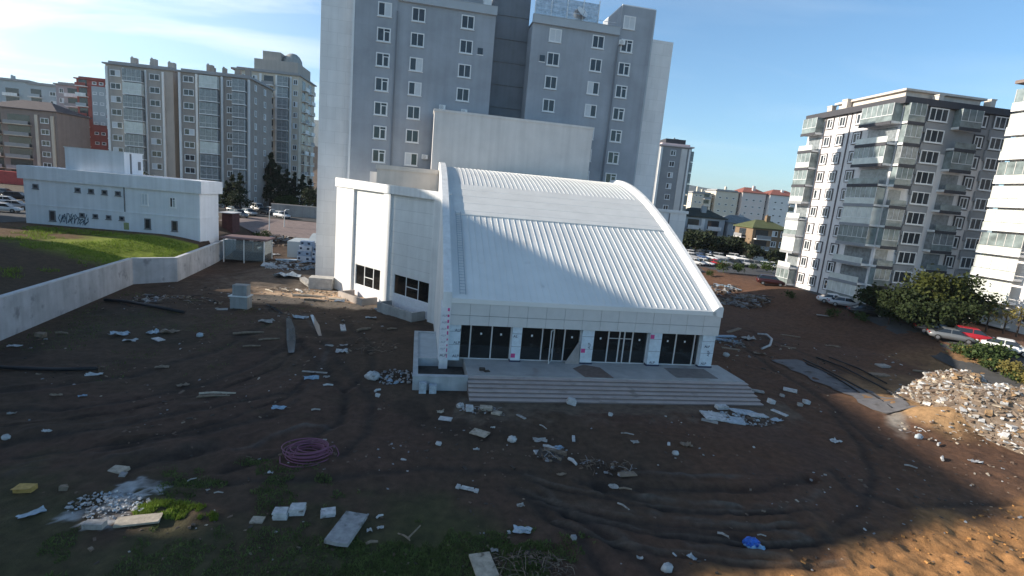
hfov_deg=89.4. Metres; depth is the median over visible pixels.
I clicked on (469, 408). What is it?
broken board
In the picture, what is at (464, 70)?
window
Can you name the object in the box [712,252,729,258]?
parked car
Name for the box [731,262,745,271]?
shrub
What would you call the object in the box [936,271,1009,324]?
tree
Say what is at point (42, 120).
window
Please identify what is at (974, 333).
parked car
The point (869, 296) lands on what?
pine tree
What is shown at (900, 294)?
tree
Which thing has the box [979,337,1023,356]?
parked car
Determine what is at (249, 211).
parked car
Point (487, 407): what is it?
broken board
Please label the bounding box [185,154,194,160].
window
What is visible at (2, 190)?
parked car
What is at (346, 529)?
concrete slab
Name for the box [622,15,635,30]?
window
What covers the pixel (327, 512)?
tile stack
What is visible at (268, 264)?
broken board
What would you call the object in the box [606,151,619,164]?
window
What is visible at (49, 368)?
drain pipe
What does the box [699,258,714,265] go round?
parked car
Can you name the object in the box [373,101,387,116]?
window
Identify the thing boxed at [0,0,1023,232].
sky
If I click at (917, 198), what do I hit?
window
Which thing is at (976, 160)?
window
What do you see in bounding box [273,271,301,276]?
crumpled sheet
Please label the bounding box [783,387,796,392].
broken board
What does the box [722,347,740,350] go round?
broken board
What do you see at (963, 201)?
window
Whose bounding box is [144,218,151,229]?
window
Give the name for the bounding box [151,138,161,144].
window
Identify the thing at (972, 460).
crumpled sheet
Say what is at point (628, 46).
window
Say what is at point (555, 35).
window
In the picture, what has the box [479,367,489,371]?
tool pile
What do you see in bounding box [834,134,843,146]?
window
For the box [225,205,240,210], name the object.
parked car
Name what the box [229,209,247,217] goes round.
parked car
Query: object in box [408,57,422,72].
window
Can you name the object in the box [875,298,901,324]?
tree
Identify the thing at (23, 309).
retaining wall
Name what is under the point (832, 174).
window
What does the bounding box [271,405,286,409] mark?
crumpled sheet
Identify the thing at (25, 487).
carton box
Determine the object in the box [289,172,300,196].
conifer
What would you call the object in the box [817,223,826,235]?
window
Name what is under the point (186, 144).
window
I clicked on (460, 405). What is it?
plastic bag
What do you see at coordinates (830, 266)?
window
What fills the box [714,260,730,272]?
shrub
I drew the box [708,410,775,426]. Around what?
rubbish pile
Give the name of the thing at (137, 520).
broken board
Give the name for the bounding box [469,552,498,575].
broken board
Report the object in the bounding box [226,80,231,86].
window
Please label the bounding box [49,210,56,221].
window
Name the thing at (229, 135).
window
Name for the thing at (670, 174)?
window
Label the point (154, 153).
window
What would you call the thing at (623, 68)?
window
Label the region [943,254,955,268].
window
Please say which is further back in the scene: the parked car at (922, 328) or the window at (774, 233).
the window at (774, 233)
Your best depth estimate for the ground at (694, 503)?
28.75 m
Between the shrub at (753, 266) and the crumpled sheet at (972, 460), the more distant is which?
the shrub at (753, 266)
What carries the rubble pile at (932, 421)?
on the ground at (694, 503)
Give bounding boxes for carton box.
[10,483,37,492]
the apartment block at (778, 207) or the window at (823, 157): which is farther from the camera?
the apartment block at (778, 207)
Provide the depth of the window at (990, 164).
74.79 m
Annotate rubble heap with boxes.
[886,368,1023,454]
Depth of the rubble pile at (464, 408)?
33.40 m
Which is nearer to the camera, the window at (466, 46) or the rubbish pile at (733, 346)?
the rubbish pile at (733, 346)
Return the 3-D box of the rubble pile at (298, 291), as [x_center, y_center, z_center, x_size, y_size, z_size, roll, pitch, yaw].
[-25.365,0.390,63.306,11.462,0.484,3.353,5,10,0]
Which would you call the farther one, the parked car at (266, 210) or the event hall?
the parked car at (266, 210)
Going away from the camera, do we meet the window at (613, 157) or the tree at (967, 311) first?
the tree at (967, 311)
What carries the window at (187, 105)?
in the apartment block at (225, 125)
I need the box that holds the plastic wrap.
[744,544,764,549]
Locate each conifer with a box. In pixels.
[218,180,230,206]
[223,174,235,204]
[231,172,257,208]
[261,152,280,205]
[272,165,285,198]
[273,169,301,203]
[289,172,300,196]
[293,174,309,205]
[298,178,316,206]
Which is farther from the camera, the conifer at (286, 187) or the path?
the conifer at (286, 187)
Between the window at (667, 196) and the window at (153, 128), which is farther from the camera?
the window at (667, 196)
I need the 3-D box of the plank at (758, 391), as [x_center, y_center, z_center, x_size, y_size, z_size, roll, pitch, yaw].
[19.867,8.384,42.221,1.306,0.120,0.392,8,11,14]
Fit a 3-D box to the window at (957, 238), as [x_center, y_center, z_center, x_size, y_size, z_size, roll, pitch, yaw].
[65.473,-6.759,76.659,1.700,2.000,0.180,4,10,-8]
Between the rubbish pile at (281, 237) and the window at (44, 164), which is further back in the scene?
the window at (44, 164)
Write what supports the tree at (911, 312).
on the ground at (694, 503)
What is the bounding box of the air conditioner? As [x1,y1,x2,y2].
[619,40,625,45]
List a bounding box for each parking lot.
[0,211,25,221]
[218,207,315,221]
[696,253,775,275]
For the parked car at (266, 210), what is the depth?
120.98 m
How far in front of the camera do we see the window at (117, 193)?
72.63 m
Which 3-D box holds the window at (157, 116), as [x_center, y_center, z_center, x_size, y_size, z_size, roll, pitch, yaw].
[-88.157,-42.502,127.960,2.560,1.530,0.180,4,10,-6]
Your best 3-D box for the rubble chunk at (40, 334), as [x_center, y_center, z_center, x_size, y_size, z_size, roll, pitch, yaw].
[-36.053,3.574,39.576,0.604,0.402,0.497,3,10,-11]
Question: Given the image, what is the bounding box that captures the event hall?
[334,108,763,405]
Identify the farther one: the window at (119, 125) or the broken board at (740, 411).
the window at (119, 125)
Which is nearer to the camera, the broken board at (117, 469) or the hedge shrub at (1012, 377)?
the broken board at (117, 469)
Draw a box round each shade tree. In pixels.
[222,190,246,205]
[272,194,285,203]
[282,192,297,204]
[299,183,316,206]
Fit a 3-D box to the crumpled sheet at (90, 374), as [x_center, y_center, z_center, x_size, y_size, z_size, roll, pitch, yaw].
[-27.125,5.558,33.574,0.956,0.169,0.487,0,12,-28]
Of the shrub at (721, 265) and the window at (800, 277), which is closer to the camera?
the window at (800, 277)
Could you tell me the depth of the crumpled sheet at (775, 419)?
36.65 m
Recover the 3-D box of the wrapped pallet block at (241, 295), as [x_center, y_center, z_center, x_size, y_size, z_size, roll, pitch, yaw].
[-28.083,0.988,53.566,1.950,2.750,1.400,4,10,-6]
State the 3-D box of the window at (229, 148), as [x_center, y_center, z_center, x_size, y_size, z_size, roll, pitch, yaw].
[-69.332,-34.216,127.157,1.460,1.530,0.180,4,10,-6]
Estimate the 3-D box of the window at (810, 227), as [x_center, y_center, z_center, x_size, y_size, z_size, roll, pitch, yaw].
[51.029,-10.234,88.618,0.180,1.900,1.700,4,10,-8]
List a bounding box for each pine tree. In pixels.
[853,282,885,308]
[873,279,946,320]
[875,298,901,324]
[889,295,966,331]
[900,263,983,315]
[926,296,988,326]
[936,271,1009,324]
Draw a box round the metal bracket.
[455,484,478,492]
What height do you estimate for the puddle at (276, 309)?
0.247 m
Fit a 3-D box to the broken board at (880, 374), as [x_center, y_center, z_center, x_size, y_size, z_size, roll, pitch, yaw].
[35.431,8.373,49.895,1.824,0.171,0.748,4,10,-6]
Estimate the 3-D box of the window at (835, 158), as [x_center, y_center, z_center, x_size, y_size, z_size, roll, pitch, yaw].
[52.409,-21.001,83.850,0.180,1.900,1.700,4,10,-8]
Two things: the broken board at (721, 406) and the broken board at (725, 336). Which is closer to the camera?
the broken board at (721, 406)
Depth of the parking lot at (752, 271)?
109.90 m
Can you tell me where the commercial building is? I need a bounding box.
[16,146,222,243]
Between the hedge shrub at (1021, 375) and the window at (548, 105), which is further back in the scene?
the window at (548, 105)
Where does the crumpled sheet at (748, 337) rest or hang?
on the ground at (694, 503)
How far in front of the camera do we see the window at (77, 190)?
72.29 m
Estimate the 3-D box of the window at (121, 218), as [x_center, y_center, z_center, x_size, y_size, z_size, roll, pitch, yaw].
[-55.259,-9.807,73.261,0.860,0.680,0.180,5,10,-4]
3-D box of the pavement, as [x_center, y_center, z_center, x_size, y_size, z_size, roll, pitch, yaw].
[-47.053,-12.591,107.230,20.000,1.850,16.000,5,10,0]
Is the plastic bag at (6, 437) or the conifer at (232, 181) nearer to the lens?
the plastic bag at (6, 437)
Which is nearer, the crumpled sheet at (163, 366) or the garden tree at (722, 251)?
the crumpled sheet at (163, 366)
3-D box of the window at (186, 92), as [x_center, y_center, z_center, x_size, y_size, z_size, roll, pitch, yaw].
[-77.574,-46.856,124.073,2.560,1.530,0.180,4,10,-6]
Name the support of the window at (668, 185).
in the apartment block at (673, 175)
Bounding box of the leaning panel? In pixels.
[564,341,579,363]
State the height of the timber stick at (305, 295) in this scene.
0.309 m
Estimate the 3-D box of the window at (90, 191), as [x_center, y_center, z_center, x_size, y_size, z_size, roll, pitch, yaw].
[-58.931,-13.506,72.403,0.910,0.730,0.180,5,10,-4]
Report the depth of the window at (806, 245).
89.16 m
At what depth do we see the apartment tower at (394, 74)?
70.76 m
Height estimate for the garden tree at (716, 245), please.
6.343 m
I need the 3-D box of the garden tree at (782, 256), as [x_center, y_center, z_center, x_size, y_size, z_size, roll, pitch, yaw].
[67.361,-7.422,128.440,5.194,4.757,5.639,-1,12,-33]
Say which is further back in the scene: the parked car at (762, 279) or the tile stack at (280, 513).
the parked car at (762, 279)
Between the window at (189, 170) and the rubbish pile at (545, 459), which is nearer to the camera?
the rubbish pile at (545, 459)
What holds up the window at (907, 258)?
in the apartment block at (891, 187)
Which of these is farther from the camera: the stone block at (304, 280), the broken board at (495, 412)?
the stone block at (304, 280)
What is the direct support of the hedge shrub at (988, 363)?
on the ground at (694, 503)
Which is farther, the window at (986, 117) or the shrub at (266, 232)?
the shrub at (266, 232)
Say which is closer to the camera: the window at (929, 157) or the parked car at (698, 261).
the window at (929, 157)
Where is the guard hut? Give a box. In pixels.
[219,211,241,233]
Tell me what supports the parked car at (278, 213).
on the parking lot at (220, 209)
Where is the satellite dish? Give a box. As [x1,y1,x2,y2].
[578,7,587,19]
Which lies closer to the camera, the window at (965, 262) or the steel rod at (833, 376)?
the steel rod at (833, 376)
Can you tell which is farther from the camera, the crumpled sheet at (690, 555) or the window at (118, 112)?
the window at (118, 112)
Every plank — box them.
[302,370,327,373]
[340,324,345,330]
[751,389,764,393]
[771,409,788,416]
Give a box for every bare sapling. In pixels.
[983,304,1007,331]
[989,302,1023,333]
[1001,303,1023,336]
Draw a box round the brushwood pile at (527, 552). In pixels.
[492,547,576,575]
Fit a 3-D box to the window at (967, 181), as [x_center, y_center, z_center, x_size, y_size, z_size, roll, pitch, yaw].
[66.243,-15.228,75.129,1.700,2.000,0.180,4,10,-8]
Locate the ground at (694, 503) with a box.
[0,183,1023,575]
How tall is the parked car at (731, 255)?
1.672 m
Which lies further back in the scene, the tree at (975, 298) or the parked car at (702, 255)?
the parked car at (702, 255)
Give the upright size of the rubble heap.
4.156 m
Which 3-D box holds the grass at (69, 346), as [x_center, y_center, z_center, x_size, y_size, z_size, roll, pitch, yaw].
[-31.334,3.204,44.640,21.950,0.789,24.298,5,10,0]
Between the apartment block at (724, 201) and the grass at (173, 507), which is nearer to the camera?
the grass at (173, 507)
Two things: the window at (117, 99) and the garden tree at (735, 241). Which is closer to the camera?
the window at (117, 99)
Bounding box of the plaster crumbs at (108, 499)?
[65,490,149,519]
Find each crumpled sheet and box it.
[15,505,46,518]
[84,372,102,375]
[109,331,129,335]
[122,338,137,341]
[146,328,159,333]
[154,365,169,367]
[160,329,179,332]
[258,318,274,322]
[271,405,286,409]
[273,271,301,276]
[292,314,308,318]
[293,260,314,266]
[304,375,318,379]
[335,348,347,352]
[512,525,532,533]
[533,437,546,441]
[553,445,564,449]
[608,484,618,488]
[680,441,692,446]
[686,553,697,559]
[741,335,755,339]
[770,417,783,421]
[830,437,842,442]
[967,459,983,462]
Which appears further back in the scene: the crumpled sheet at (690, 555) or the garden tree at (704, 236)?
the garden tree at (704, 236)
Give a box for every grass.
[0,225,191,278]
[0,290,304,380]
[36,457,595,575]
[131,497,218,521]
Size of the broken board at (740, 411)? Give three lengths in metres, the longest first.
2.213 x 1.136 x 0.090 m
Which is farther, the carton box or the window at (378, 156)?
the window at (378, 156)
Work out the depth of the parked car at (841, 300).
74.84 m
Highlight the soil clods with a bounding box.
[732,505,1023,575]
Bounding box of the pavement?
[219,217,315,237]
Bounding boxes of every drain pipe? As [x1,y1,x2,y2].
[0,365,97,370]
[103,298,184,313]
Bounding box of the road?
[789,285,1023,387]
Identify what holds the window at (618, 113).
in the apartment tower at (394, 74)
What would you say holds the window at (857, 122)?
in the apartment block at (891, 187)
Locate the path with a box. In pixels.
[772,359,915,413]
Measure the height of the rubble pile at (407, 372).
0.521 m
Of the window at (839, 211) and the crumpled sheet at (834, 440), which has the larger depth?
the window at (839, 211)
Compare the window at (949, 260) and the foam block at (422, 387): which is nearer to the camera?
the foam block at (422, 387)
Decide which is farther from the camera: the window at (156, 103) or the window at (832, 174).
the window at (156, 103)
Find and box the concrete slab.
[324,511,367,546]
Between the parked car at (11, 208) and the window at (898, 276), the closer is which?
the window at (898, 276)
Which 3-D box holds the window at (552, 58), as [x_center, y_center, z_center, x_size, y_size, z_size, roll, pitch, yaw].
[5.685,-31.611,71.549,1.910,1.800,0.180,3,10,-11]
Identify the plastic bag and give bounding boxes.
[1,434,10,439]
[364,371,379,380]
[456,402,463,407]
[507,435,516,442]
[661,562,672,572]
[742,536,759,547]
[914,433,922,438]
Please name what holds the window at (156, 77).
in the apartment block at (142, 109)
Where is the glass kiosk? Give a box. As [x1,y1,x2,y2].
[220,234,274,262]
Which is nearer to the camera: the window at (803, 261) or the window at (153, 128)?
the window at (803, 261)
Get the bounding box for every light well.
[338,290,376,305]
[377,300,424,321]
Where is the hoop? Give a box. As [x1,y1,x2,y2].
[757,333,772,349]
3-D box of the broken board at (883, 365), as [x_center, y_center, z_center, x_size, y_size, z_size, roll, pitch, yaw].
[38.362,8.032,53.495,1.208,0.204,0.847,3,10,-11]
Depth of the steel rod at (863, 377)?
48.14 m
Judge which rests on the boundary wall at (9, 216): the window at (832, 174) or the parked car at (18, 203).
the parked car at (18, 203)
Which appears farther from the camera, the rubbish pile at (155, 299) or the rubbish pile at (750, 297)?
the rubbish pile at (750, 297)
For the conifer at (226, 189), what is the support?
on the ground at (694, 503)
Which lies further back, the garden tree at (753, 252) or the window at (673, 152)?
the window at (673, 152)
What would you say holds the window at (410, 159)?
in the apartment tower at (394, 74)
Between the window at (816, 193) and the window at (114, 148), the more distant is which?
the window at (114, 148)
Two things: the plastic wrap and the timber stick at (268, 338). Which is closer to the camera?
the plastic wrap
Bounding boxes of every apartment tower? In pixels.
[231,51,316,205]
[315,0,672,275]
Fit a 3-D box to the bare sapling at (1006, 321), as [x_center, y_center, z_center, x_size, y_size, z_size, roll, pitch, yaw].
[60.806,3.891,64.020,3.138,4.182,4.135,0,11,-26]
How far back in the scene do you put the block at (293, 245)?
85.58 m
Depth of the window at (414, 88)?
69.22 m
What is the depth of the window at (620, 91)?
73.93 m
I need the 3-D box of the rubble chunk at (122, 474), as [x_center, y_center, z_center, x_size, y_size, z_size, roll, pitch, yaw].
[-17.378,8.339,23.122,0.304,0.194,0.276,3,10,-11]
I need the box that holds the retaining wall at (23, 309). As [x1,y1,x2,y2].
[0,239,235,340]
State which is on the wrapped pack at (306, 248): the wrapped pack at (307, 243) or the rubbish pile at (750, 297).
the wrapped pack at (307, 243)
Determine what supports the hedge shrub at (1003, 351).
on the ground at (694, 503)
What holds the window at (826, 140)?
in the apartment block at (891, 187)
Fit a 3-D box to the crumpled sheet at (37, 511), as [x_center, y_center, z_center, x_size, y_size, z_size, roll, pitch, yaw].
[-18.701,8.739,20.125,0.359,0.142,0.883,13,13,38]
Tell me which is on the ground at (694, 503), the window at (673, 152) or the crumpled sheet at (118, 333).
the crumpled sheet at (118, 333)
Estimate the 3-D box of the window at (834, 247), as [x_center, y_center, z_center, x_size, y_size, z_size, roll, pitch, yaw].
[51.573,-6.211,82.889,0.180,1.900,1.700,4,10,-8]
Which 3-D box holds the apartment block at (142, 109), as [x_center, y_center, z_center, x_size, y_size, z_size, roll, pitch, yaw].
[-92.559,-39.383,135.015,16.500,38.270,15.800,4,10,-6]
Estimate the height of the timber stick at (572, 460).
0.194 m
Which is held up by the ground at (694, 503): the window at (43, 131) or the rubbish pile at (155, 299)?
the rubbish pile at (155, 299)
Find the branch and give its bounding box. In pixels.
[398,525,420,540]
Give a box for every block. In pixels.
[0,75,37,101]
[0,100,91,171]
[25,82,56,104]
[53,82,77,111]
[73,76,108,149]
[101,56,179,177]
[175,63,274,208]
[228,283,252,309]
[287,233,315,257]
[300,277,308,286]
[308,275,333,289]
[419,381,426,393]
[429,383,436,393]
[652,138,694,210]
[684,186,713,209]
[704,186,740,216]
[735,186,767,219]
[762,190,795,226]
[775,88,1015,304]
[969,79,1023,333]
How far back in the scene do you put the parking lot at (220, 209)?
118.92 m
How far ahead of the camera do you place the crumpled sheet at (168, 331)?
43.16 m
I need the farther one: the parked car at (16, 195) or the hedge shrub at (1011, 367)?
the parked car at (16, 195)
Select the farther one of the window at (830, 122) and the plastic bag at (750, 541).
the window at (830, 122)
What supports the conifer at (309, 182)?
on the ground at (694, 503)
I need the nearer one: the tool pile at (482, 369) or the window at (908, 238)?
the tool pile at (482, 369)
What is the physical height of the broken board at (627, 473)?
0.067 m
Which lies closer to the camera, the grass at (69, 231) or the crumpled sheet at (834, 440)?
the crumpled sheet at (834, 440)
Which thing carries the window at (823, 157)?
in the apartment block at (891, 187)
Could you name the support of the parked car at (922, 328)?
on the road
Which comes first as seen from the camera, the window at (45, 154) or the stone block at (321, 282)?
the stone block at (321, 282)
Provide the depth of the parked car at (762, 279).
89.87 m
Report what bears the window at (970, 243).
in the apartment block at (891, 187)
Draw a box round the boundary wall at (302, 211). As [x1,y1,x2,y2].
[271,203,316,217]
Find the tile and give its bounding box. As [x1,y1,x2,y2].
[249,516,265,523]
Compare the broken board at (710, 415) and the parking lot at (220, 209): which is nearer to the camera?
the broken board at (710, 415)
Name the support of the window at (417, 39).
in the apartment tower at (394, 74)
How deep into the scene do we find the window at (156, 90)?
126.91 m
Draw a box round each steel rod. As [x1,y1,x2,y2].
[803,359,892,407]
[805,362,859,392]
[816,357,904,399]
[829,357,887,383]
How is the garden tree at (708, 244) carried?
on the ground at (694, 503)
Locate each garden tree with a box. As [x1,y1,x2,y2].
[682,229,696,248]
[683,229,714,249]
[698,228,715,252]
[707,235,731,252]
[719,235,735,253]
[724,235,748,253]
[744,244,767,259]
[760,249,780,261]
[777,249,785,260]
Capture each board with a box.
[81,519,107,529]
[108,465,129,473]
[113,512,162,527]
[151,337,164,341]
[261,262,287,267]
[286,318,295,352]
[438,416,452,421]
[466,404,473,411]
[469,428,489,437]
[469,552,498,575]
[480,405,491,410]
[491,410,501,415]
[536,447,563,463]
[543,447,566,454]
[618,471,636,476]
[699,410,729,421]
[701,418,717,423]
[714,404,728,409]
[715,338,738,342]
[716,335,735,336]
[721,415,745,424]
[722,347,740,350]
[726,327,741,332]
[729,408,755,414]
[746,412,768,417]
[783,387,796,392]
[868,372,890,376]
[875,363,890,367]
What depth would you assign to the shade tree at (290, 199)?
137.10 m
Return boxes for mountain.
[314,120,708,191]
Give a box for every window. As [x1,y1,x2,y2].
[31,184,38,189]
[40,118,48,123]
[41,129,49,134]
[41,140,50,146]
[42,151,51,157]
[43,163,51,166]
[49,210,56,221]
[74,187,80,192]
[78,213,84,217]
[87,189,93,193]
[101,190,107,195]
[109,69,120,76]
[110,82,120,89]
[111,96,121,102]
[111,109,121,115]
[112,121,122,128]
[112,134,123,141]
[113,147,123,151]
[115,191,121,196]
[118,216,124,220]
[140,193,148,205]
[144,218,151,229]
[149,73,159,80]
[149,87,159,93]
[150,100,160,106]
[150,112,160,119]
[150,125,161,132]
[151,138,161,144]
[151,151,161,157]
[152,163,162,169]
[169,197,176,208]
[171,220,177,231]
[183,75,193,82]
[183,89,193,96]
[183,102,194,109]
[183,115,194,122]
[184,128,194,135]
[184,141,194,148]
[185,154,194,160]
[185,167,195,173]
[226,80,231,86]
[227,93,231,99]
[227,107,231,113]
[227,120,231,126]
[227,133,231,138]
[227,145,231,151]
[227,158,231,164]
[372,125,386,139]
[372,149,385,163]
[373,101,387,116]
[374,77,388,92]
[375,52,389,67]
[376,27,390,43]
[377,1,391,17]
[404,152,417,166]
[405,129,418,143]
[406,105,419,120]
[407,81,421,96]
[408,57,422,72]
[410,32,423,47]
[411,7,425,23]
[455,87,469,102]
[458,63,470,78]
[459,39,472,54]
[460,14,474,30]
[541,98,554,112]
[543,75,557,89]
[546,52,559,66]
[548,28,561,43]
[583,104,596,117]
[586,81,599,95]
[589,58,601,72]
[591,34,604,49]
[605,173,616,181]
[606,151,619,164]
[609,129,621,142]
[611,107,624,121]
[614,85,627,98]
[617,62,630,76]
[620,39,632,53]
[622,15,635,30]
[664,194,669,199]
[665,183,671,188]
[667,172,672,177]
[668,161,674,166]
[670,150,675,155]
[770,241,775,247]
[772,231,777,236]
[796,272,804,283]
[799,255,807,267]
[802,239,810,250]
[805,222,814,233]
[807,274,815,286]
[809,206,817,216]
[810,258,819,269]
[812,189,820,199]
[813,241,822,252]
[815,171,824,182]
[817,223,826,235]
[818,153,827,164]
[820,206,829,217]
[822,135,831,147]
[822,278,827,289]
[823,189,832,199]
[825,117,834,129]
[825,261,835,272]
[827,170,836,182]
[829,243,838,254]
[830,152,840,164]
[832,225,838,236]
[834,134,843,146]
[836,207,842,218]
[837,115,847,127]
[839,189,845,200]
[843,170,853,181]
[847,151,853,163]
[851,131,861,144]
[854,112,861,125]
[891,270,912,283]
[895,251,916,264]
[900,231,921,245]
[905,211,925,225]
[909,191,930,205]
[913,170,935,185]
[918,150,939,164]
[923,128,944,144]
[927,107,949,122]
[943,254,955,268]
[952,216,964,229]
[952,236,960,249]
[957,196,969,210]
[959,257,974,268]
[962,176,974,190]
[963,237,978,249]
[967,218,984,230]
[971,156,979,169]
[972,134,984,149]
[973,198,989,211]
[978,178,995,191]
[981,114,989,128]
[983,158,1001,171]
[987,137,1004,150]
[992,116,1009,130]
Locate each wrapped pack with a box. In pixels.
[297,250,311,256]
[297,256,311,261]
[299,246,313,251]
[300,240,314,246]
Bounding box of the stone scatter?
[579,455,636,476]
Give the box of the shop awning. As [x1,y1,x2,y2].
[0,170,23,184]
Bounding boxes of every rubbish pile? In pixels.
[132,294,221,304]
[249,234,295,245]
[265,260,314,270]
[337,338,396,354]
[533,447,566,461]
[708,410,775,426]
[709,283,741,295]
[716,337,748,347]
[717,292,774,309]
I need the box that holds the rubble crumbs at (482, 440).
[2,286,1023,574]
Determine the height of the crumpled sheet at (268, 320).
0.269 m
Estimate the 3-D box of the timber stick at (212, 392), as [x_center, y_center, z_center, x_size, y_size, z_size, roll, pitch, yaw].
[-18.432,6.570,32.399,2.077,0.168,0.196,3,11,-14]
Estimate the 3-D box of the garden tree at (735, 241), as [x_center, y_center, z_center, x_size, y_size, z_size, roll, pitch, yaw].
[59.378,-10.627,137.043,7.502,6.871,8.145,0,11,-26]
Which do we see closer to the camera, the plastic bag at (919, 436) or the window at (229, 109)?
the plastic bag at (919, 436)
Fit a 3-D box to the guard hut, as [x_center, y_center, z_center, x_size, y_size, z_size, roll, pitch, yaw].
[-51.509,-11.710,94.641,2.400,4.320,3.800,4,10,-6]
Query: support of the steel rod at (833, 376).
on the ground at (694, 503)
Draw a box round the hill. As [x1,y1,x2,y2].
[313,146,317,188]
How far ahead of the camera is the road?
56.71 m
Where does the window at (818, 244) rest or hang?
in the apartment block at (891, 187)
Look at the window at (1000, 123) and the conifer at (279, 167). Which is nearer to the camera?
the window at (1000, 123)
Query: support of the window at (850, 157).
in the apartment block at (891, 187)
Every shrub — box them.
[250,231,267,236]
[262,229,271,236]
[706,270,714,275]
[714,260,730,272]
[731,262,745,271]
[748,263,757,268]
[759,261,773,270]
[781,290,796,297]
[825,307,843,317]
[848,310,869,320]
[941,341,963,353]
[955,343,973,355]
[956,340,1003,363]
[971,338,1019,358]
[978,355,1006,377]
[989,358,1023,374]
[1003,370,1022,383]
[1013,372,1023,383]
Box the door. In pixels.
[548,329,554,363]
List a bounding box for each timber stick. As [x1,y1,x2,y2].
[198,394,229,397]
[199,391,235,394]
[233,331,263,334]
[259,338,279,340]
[292,294,325,297]
[304,298,324,301]
[356,327,370,331]
[365,540,377,544]
[543,444,556,448]
[568,457,576,464]
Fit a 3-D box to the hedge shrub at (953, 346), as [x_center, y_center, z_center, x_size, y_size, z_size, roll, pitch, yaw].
[49.246,6.577,57.136,2.236,1.430,3.096,-4,14,-42]
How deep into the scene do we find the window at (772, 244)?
134.57 m
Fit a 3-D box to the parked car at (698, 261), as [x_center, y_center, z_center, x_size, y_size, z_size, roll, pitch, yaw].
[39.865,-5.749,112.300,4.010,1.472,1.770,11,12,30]
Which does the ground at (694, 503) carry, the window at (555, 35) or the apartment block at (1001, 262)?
the apartment block at (1001, 262)
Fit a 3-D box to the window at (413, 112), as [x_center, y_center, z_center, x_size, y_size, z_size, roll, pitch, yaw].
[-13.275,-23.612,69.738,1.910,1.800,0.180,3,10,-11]
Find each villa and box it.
[684,205,727,252]
[723,214,751,238]
[731,215,783,261]
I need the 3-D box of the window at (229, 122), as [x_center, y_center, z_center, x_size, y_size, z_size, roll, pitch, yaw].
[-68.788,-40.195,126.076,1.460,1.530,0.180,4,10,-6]
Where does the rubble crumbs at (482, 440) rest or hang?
on the ground at (694, 503)
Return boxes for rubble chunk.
[34,332,46,337]
[58,484,68,490]
[118,471,127,476]
[566,397,576,405]
[570,534,576,540]
[767,398,775,403]
[802,399,810,404]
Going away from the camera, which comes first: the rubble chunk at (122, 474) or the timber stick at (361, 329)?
the rubble chunk at (122, 474)
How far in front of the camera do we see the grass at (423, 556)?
19.89 m
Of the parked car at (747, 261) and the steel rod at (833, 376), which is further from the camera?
the parked car at (747, 261)
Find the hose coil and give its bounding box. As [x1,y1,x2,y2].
[279,438,338,466]
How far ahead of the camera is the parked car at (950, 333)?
59.82 m
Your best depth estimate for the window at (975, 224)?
76.32 m
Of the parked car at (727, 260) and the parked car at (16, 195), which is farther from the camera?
the parked car at (727, 260)
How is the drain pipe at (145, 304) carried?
on the ground at (694, 503)
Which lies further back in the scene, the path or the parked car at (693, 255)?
the parked car at (693, 255)
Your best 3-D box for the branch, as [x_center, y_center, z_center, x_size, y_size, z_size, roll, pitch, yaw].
[-4.153,9.919,21.163,0.679,0.224,0.802,11,12,30]
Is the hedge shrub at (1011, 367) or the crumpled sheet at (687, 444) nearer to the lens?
the crumpled sheet at (687, 444)
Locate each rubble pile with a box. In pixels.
[256,287,337,295]
[379,369,412,384]
[459,406,504,415]
[899,407,986,445]
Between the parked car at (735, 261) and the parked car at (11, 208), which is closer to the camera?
the parked car at (11, 208)
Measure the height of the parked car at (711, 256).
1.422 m
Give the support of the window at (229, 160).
in the apartment block at (225, 125)
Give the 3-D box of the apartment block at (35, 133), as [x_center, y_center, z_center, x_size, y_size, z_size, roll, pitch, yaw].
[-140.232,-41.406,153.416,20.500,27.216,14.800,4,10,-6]
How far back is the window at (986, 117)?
73.66 m
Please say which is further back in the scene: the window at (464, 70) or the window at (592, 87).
the window at (592, 87)
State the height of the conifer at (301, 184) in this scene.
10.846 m
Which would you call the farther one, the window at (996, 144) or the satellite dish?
the window at (996, 144)
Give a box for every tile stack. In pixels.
[272,507,288,519]
[288,502,305,515]
[320,507,335,518]
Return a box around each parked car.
[0,188,11,193]
[0,196,22,201]
[0,202,23,212]
[1,191,24,200]
[3,200,24,208]
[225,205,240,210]
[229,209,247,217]
[242,208,256,215]
[247,202,262,210]
[258,207,272,214]
[273,211,290,217]
[689,252,701,257]
[691,257,705,265]
[695,252,709,258]
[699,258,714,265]
[704,253,719,258]
[710,259,720,263]
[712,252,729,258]
[719,258,735,265]
[726,253,739,259]
[731,259,746,266]
[734,255,748,258]
[737,258,753,265]
[747,259,761,268]
[756,274,785,286]
[816,293,838,302]
[827,296,857,305]
[846,303,880,316]
[913,322,946,332]
[927,326,977,343]
[953,325,994,340]
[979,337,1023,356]
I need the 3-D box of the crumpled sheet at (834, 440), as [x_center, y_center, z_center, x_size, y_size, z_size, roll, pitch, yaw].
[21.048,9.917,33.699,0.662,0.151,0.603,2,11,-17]
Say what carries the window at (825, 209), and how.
in the apartment block at (891, 187)

